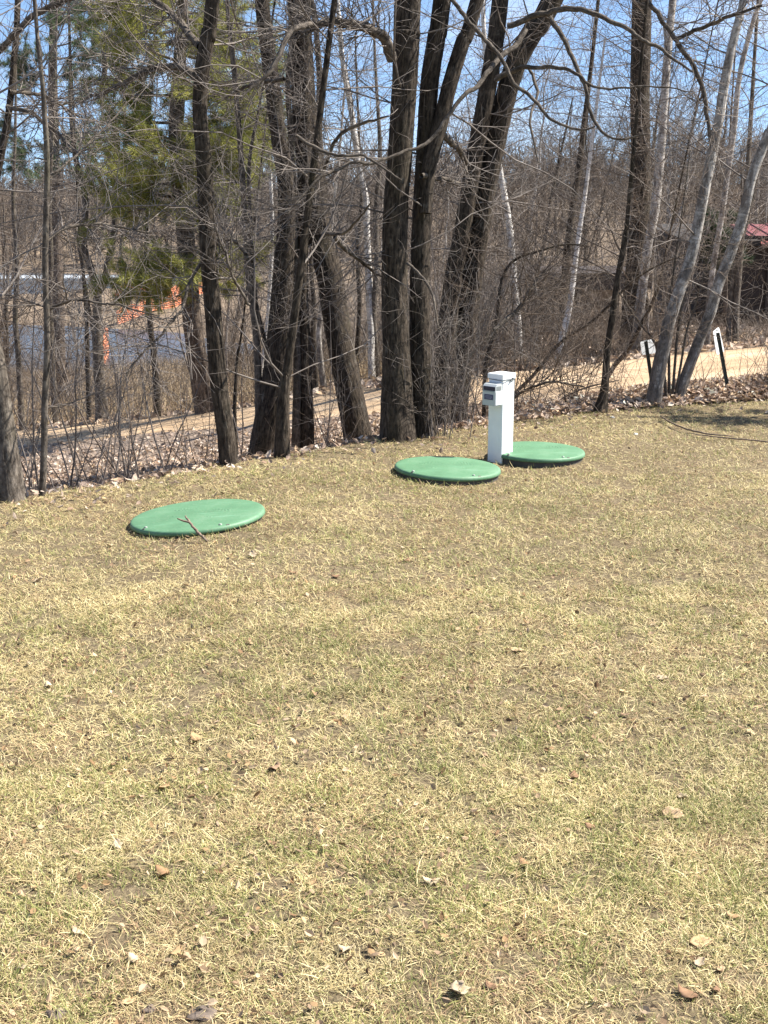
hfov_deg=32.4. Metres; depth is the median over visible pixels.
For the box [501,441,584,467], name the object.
septic lid
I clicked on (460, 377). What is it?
shrub
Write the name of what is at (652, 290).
sapling
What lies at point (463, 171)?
bare tree
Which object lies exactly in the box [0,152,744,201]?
ridge wood
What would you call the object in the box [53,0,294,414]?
pine tree
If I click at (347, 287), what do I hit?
sapling
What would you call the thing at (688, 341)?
sapling
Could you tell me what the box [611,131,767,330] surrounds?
sapling
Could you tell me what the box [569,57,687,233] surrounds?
bare tree
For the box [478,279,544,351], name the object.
shrub
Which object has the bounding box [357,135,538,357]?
sapling
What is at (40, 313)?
sapling
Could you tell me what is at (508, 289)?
sapling
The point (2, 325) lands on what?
bare tree
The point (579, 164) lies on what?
bare tree
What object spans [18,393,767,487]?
leafy bank
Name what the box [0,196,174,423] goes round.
sapling
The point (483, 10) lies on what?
birch tree
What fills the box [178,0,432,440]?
bare tree
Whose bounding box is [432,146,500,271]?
bare tree
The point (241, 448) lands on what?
sapling
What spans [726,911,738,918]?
fallen leaf
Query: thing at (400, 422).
bare tree
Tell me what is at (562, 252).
sapling
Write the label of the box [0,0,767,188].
sky
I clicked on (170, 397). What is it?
shrub
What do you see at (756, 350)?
shrub
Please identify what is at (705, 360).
shrub
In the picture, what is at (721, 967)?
fallen leaf
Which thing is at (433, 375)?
shrub
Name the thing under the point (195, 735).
fallen leaf
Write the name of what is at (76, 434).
sapling
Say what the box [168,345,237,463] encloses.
shrub
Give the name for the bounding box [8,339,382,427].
dry tall grass
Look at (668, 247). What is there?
sapling
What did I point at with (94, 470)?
shrub
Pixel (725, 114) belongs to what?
bare tree
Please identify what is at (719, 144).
bare tree
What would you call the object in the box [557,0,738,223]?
bare tree
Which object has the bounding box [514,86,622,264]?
bare tree
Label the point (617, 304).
shrub
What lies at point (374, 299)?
bare tree
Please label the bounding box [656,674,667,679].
fallen leaf
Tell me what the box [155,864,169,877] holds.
fallen leaf
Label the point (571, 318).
shrub
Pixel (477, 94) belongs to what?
birch tree
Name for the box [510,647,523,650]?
fallen leaf
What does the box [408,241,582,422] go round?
shrub
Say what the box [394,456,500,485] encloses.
septic lid
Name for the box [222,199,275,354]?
bare tree
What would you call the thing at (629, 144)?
birch tree
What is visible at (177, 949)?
fallen leaf
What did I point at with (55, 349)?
sapling
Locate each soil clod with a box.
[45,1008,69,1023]
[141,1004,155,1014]
[185,1004,216,1022]
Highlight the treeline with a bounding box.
[0,110,767,257]
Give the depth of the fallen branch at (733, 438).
8.15 m
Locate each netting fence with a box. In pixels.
[102,322,108,362]
[116,292,180,323]
[172,285,202,294]
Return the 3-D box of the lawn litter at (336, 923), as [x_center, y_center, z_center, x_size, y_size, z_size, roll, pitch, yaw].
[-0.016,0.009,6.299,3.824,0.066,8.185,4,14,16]
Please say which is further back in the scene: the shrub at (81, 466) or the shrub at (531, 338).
the shrub at (531, 338)
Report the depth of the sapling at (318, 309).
22.28 m
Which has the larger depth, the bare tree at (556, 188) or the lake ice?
the lake ice
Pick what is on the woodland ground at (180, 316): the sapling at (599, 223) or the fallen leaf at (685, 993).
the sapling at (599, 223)
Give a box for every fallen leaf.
[72,927,82,933]
[112,838,122,848]
[121,997,135,1003]
[128,952,137,961]
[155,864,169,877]
[158,782,169,789]
[170,946,181,954]
[189,731,201,740]
[248,550,256,556]
[268,762,281,768]
[338,943,354,951]
[422,875,440,885]
[448,980,470,993]
[485,980,497,988]
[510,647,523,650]
[519,857,529,865]
[568,770,577,777]
[585,822,594,829]
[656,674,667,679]
[662,806,683,817]
[678,983,697,997]
[689,934,712,947]
[694,956,704,965]
[717,965,724,970]
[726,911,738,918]
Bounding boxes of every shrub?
[0,309,81,409]
[0,325,58,462]
[2,273,102,496]
[3,341,42,389]
[4,330,141,408]
[4,347,49,401]
[7,349,42,401]
[8,363,140,485]
[11,297,172,482]
[14,345,124,494]
[23,312,154,485]
[27,291,118,380]
[100,400,197,477]
[108,354,234,473]
[165,281,325,383]
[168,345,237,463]
[171,302,250,364]
[183,281,259,368]
[202,296,261,368]
[258,266,366,377]
[275,326,349,445]
[309,278,381,352]
[322,239,446,339]
[328,243,563,430]
[329,225,543,439]
[346,234,432,357]
[348,289,408,371]
[350,290,381,345]
[351,225,513,354]
[352,239,538,437]
[377,264,441,340]
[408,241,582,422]
[430,181,609,360]
[431,247,558,321]
[431,264,557,361]
[433,224,590,335]
[435,256,547,337]
[438,242,556,332]
[456,243,548,415]
[461,231,591,409]
[468,263,650,402]
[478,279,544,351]
[481,233,584,339]
[499,290,595,405]
[504,300,558,342]
[505,290,573,349]
[540,281,603,350]
[544,292,600,344]
[555,277,662,349]
[571,269,619,337]
[580,309,647,392]
[588,307,659,353]
[599,279,661,326]
[674,327,726,382]
[725,315,767,380]
[734,293,767,384]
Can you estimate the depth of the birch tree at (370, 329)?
17.25 m
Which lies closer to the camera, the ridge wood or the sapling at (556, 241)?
the sapling at (556, 241)
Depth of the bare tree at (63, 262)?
36.95 m
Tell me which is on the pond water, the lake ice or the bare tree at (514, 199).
the lake ice
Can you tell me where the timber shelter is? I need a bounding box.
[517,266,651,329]
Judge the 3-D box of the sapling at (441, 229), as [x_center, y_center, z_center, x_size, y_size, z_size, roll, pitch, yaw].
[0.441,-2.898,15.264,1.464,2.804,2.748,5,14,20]
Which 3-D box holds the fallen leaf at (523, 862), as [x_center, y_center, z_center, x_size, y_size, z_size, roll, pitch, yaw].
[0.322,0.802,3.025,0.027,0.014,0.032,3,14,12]
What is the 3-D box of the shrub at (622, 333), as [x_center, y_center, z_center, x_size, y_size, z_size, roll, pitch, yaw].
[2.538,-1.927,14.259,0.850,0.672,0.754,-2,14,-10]
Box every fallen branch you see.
[562,380,618,398]
[660,416,730,435]
[690,433,767,442]
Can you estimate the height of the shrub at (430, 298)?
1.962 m
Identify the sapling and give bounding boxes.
[0,0,227,495]
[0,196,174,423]
[0,241,147,391]
[0,250,178,481]
[0,252,112,406]
[0,257,109,495]
[0,276,57,478]
[1,271,123,415]
[2,245,201,487]
[11,263,120,408]
[24,0,456,413]
[29,253,261,476]
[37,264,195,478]
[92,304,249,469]
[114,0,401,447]
[115,172,257,382]
[131,271,260,382]
[182,289,329,455]
[221,186,335,376]
[260,179,432,350]
[261,154,445,361]
[265,226,367,375]
[278,287,382,445]
[308,255,355,361]
[308,260,380,357]
[337,144,485,358]
[341,190,437,356]
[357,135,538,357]
[358,204,540,321]
[408,160,613,352]
[408,205,514,320]
[409,192,557,355]
[431,139,585,364]
[433,192,548,363]
[438,212,560,346]
[480,64,767,410]
[487,175,605,353]
[488,167,623,334]
[491,146,623,343]
[493,194,631,355]
[496,146,684,326]
[502,247,617,345]
[520,225,612,343]
[593,132,757,339]
[598,211,694,336]
[601,164,752,343]
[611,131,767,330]
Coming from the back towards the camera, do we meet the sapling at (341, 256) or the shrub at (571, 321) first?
the sapling at (341, 256)
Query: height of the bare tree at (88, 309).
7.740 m
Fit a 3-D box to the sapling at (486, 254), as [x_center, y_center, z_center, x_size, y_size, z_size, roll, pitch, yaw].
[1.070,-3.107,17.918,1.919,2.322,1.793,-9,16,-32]
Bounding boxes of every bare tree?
[0,0,117,503]
[0,0,130,423]
[0,0,220,316]
[0,0,448,466]
[0,2,227,421]
[0,50,98,429]
[0,58,161,422]
[0,130,71,363]
[0,155,43,357]
[0,180,41,372]
[17,0,530,458]
[18,195,114,369]
[50,70,187,416]
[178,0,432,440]
[179,177,277,362]
[202,0,734,442]
[221,43,390,387]
[221,166,324,373]
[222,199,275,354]
[226,156,337,322]
[252,14,446,389]
[274,0,414,372]
[296,0,482,377]
[308,141,385,346]
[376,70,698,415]
[385,0,556,290]
[412,71,544,284]
[415,63,518,270]
[432,123,751,414]
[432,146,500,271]
[451,0,766,349]
[454,0,767,412]
[465,0,683,342]
[484,124,552,268]
[493,72,626,269]
[505,159,561,258]
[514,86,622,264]
[523,0,677,302]
[530,109,604,265]
[532,44,628,246]
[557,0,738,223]
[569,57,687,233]
[588,114,698,272]
[604,113,712,309]
[622,3,757,292]
[644,0,767,341]
[650,0,767,220]
[652,98,762,275]
[663,120,744,223]
[679,63,751,223]
[709,93,767,223]
[714,90,767,223]
[733,118,767,223]
[753,59,767,222]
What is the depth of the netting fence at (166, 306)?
66.55 m
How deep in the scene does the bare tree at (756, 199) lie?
44.50 m
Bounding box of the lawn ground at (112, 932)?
[0,400,767,1023]
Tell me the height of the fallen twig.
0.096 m
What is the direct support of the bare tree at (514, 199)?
on the woodland ground at (180, 316)
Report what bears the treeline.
on the woodland ground at (180, 316)
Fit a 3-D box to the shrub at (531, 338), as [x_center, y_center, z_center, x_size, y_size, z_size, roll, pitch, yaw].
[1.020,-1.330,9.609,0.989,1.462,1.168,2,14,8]
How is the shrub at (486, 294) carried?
on the woodland ground at (180, 316)
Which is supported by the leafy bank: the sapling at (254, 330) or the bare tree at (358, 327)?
the sapling at (254, 330)
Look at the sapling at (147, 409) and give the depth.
10.23 m
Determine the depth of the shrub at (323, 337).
19.54 m
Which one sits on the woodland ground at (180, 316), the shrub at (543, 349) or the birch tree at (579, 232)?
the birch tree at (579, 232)
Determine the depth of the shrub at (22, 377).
26.76 m
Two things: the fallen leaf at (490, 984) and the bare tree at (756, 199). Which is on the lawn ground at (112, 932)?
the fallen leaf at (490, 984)
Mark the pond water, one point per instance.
(111, 335)
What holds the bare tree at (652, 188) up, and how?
on the woodland ground at (180, 316)
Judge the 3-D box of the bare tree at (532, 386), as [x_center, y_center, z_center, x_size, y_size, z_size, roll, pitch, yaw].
[1.779,-1.796,10.178,2.774,2.415,3.730,0,14,0]
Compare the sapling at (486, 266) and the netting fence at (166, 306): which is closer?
the sapling at (486, 266)
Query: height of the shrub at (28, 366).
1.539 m
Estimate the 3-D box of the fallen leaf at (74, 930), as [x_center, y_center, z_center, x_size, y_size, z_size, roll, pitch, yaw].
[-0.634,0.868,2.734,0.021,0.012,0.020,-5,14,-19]
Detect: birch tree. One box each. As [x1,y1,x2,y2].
[193,57,351,368]
[274,0,457,378]
[367,0,623,359]
[428,7,554,275]
[430,150,463,315]
[437,89,525,286]
[461,1,618,264]
[470,1,724,358]
[512,0,767,406]
[515,0,767,349]
[577,77,692,265]
[579,0,767,395]
[629,0,767,344]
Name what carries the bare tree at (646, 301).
on the woodland ground at (180, 316)
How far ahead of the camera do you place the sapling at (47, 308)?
6.70 m
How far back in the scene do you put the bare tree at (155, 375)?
18.05 m
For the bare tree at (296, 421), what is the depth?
10.39 m
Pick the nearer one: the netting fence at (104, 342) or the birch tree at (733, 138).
the birch tree at (733, 138)
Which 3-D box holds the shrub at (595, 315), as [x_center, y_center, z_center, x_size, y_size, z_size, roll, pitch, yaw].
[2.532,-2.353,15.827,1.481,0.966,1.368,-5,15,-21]
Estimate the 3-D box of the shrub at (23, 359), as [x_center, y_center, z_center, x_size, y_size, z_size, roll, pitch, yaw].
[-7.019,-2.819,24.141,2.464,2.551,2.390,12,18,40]
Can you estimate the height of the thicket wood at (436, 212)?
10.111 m
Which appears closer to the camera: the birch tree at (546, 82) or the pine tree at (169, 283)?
the pine tree at (169, 283)
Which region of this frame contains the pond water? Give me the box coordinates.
[0,273,252,371]
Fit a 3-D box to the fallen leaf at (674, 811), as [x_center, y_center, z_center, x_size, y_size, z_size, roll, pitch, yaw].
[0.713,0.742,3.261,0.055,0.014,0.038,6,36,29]
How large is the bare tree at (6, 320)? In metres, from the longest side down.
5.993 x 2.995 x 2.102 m
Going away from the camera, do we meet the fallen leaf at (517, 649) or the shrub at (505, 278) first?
the fallen leaf at (517, 649)
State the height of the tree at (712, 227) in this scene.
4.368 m
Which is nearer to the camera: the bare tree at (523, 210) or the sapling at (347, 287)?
the sapling at (347, 287)
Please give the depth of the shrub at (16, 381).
25.81 m
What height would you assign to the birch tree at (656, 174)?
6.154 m
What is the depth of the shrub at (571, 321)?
17.32 m
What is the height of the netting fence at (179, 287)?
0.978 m
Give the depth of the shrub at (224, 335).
35.79 m
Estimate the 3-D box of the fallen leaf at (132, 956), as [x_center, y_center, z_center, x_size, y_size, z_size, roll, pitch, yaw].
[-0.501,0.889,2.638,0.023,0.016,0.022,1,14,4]
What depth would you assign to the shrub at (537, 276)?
9.43 m
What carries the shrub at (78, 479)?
on the leafy bank
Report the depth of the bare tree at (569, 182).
39.21 m
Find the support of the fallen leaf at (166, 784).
on the lawn ground at (112, 932)
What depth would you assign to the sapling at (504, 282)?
14.51 m
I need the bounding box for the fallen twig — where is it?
[177,515,207,541]
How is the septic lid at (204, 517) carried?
on the lawn ground at (112, 932)
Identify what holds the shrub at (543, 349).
on the leafy bank
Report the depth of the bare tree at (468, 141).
24.70 m
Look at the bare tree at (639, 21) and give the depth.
14.89 m
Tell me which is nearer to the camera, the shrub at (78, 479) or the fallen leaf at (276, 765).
the fallen leaf at (276, 765)
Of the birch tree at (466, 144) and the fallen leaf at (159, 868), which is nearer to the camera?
the fallen leaf at (159, 868)
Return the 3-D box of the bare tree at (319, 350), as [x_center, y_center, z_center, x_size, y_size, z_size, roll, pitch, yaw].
[-0.592,-4.043,17.282,3.071,5.160,2.759,0,14,0]
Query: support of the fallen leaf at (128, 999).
on the lawn ground at (112, 932)
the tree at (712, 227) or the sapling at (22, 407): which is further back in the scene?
the tree at (712, 227)
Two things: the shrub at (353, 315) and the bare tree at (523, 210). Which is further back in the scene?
the bare tree at (523, 210)
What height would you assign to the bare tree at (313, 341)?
4.526 m
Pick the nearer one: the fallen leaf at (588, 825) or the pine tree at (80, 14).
the fallen leaf at (588, 825)
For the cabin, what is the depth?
24.73 m
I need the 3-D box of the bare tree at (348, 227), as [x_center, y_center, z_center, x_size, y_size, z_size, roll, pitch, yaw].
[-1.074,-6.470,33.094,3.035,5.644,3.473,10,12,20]
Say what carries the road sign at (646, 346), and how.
on the leafy bank
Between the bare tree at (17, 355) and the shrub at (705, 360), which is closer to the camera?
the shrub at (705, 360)
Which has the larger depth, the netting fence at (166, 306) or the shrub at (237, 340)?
the netting fence at (166, 306)
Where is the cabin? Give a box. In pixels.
[653,223,767,325]
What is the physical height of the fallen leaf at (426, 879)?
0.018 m
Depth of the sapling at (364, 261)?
23.31 m
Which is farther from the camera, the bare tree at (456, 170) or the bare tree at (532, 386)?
the bare tree at (456, 170)
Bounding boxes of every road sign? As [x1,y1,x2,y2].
[640,339,655,378]
[713,327,729,387]
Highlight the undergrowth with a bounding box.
[5,303,767,495]
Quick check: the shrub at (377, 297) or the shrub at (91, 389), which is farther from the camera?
the shrub at (377, 297)
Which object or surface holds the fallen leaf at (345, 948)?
on the lawn ground at (112, 932)
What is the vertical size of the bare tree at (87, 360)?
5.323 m
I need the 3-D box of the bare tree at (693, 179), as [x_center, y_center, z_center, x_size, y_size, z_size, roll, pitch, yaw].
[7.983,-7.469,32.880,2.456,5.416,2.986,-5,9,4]
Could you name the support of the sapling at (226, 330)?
on the woodland ground at (180, 316)
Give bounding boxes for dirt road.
[16,347,767,444]
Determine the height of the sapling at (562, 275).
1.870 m
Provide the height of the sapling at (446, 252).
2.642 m
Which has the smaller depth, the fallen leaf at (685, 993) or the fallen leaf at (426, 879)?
the fallen leaf at (685, 993)
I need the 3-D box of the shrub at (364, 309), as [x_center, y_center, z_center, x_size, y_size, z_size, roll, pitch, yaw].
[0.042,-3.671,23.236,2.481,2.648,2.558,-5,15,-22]
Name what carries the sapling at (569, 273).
on the woodland ground at (180, 316)
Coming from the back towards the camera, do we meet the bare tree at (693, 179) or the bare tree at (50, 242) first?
the bare tree at (693, 179)
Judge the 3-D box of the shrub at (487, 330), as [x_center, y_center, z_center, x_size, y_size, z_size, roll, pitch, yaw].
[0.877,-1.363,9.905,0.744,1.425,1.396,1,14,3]
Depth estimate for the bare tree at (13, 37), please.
7.78 m
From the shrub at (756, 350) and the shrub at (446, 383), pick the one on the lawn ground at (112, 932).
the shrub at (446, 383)
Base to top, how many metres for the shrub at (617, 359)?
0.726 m
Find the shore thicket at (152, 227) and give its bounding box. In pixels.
[0,151,412,272]
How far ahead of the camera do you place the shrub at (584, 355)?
9.87 m
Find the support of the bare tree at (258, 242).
on the woodland ground at (180, 316)
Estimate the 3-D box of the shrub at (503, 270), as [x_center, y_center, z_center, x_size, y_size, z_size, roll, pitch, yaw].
[1.363,-2.825,15.922,2.218,2.316,2.451,7,15,27]
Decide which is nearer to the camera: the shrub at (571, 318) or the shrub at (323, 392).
the shrub at (323, 392)
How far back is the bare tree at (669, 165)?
32.62 m
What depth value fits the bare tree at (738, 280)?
14.14 m
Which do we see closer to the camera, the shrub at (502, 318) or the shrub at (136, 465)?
the shrub at (136, 465)
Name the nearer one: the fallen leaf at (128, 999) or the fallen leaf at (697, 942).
the fallen leaf at (128, 999)
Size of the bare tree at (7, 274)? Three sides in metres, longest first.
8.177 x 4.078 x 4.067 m
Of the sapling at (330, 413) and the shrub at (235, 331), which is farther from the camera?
the shrub at (235, 331)
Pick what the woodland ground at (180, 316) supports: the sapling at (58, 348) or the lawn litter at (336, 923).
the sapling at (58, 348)
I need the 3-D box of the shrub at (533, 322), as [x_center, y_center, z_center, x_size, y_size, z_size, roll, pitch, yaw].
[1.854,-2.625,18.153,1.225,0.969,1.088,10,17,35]
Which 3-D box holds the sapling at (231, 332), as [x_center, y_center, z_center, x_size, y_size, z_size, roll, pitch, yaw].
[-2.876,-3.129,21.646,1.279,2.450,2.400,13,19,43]
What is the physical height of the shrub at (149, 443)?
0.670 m
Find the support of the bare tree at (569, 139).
on the woodland ground at (180, 316)
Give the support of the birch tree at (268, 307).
on the woodland ground at (180, 316)
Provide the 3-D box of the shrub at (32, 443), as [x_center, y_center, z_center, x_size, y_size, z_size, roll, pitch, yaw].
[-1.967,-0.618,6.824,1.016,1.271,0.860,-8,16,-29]
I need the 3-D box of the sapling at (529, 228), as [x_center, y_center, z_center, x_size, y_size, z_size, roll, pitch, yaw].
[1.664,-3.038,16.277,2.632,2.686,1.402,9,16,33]
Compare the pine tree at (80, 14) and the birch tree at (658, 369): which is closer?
the birch tree at (658, 369)
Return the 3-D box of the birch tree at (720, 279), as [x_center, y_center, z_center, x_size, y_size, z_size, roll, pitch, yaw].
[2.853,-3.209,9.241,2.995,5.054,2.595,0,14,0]
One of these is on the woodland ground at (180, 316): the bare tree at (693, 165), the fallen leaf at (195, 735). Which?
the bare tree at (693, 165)
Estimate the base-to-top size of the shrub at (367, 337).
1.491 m
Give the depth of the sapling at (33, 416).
8.27 m
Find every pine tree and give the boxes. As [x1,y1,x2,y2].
[0,0,144,392]
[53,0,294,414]
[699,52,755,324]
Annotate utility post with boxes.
[482,371,515,463]
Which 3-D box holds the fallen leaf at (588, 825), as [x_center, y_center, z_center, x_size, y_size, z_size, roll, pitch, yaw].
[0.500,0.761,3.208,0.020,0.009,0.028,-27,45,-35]
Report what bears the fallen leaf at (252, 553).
on the lawn ground at (112, 932)
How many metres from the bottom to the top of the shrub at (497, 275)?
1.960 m
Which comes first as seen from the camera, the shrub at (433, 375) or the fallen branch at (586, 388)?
the shrub at (433, 375)
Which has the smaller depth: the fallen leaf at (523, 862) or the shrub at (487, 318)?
the fallen leaf at (523, 862)
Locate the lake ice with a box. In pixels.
[0,275,115,277]
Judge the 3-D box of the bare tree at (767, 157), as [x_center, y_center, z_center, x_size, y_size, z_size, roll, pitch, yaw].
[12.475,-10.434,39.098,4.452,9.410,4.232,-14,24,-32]
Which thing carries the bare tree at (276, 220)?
on the woodland ground at (180, 316)
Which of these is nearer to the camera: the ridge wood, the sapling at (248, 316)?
the sapling at (248, 316)
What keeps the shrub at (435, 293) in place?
on the woodland ground at (180, 316)
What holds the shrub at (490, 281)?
on the woodland ground at (180, 316)
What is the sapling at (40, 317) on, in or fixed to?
on the leafy bank
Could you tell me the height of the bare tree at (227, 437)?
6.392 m
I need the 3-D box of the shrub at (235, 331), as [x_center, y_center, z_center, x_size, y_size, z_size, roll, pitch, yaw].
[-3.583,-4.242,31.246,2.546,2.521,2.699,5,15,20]
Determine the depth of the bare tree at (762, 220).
32.24 m
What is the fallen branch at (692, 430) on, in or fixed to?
on the lawn ground at (112, 932)
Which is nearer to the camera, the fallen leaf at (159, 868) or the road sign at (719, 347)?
the fallen leaf at (159, 868)
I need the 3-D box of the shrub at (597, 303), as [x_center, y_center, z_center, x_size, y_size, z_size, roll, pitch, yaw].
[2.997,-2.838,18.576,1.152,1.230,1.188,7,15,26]
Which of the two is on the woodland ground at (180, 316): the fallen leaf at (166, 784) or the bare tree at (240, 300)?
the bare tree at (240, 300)
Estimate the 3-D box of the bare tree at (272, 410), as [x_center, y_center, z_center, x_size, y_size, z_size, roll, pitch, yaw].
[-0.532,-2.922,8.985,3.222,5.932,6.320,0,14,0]
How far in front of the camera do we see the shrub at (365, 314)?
30.21 m
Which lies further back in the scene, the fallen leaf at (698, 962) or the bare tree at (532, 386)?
the bare tree at (532, 386)
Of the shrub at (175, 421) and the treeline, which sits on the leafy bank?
the shrub at (175, 421)
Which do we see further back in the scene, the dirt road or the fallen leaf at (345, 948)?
the dirt road
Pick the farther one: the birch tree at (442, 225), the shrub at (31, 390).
the birch tree at (442, 225)
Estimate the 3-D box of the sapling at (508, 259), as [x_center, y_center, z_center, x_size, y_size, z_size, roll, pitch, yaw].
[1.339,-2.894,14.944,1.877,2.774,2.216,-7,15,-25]
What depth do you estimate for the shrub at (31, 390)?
9.02 m
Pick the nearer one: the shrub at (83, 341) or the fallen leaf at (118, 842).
the fallen leaf at (118, 842)
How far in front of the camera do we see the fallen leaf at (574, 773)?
3.49 m
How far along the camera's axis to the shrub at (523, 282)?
20.56 m
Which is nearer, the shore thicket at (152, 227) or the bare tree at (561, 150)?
the bare tree at (561, 150)
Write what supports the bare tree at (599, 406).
on the leafy bank
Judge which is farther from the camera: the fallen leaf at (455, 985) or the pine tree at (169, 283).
the pine tree at (169, 283)
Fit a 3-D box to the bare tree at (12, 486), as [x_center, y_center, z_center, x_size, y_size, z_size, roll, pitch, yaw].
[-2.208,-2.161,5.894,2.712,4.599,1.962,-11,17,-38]
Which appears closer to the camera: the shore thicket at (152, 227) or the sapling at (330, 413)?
the sapling at (330, 413)
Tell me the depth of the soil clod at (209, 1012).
2.46 m
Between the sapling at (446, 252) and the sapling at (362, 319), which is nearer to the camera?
the sapling at (446, 252)
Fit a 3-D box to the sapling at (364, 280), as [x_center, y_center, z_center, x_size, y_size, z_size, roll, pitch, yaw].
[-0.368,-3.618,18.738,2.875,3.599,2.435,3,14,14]
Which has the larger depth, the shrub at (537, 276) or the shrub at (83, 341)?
the shrub at (83, 341)
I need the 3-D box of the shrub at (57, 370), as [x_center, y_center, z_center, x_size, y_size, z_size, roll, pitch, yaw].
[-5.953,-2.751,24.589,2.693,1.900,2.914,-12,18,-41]
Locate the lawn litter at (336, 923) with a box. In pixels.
[0,401,767,1023]
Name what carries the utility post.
on the lawn ground at (112, 932)
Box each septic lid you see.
[130,499,264,537]
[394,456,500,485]
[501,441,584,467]
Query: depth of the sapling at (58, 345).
23.43 m
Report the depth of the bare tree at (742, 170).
33.44 m
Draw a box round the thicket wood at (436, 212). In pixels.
[347,88,767,308]
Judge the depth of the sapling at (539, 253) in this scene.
16.82 m
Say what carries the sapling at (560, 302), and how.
on the woodland ground at (180, 316)
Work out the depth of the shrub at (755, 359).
9.94 m
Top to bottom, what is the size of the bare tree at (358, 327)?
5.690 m
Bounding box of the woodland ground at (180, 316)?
[0,184,766,431]
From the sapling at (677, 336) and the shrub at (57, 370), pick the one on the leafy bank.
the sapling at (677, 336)
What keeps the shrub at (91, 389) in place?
on the leafy bank
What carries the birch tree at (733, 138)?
on the woodland ground at (180, 316)
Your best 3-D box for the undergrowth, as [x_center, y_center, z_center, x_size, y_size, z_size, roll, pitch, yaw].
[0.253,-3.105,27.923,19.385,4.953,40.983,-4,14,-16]

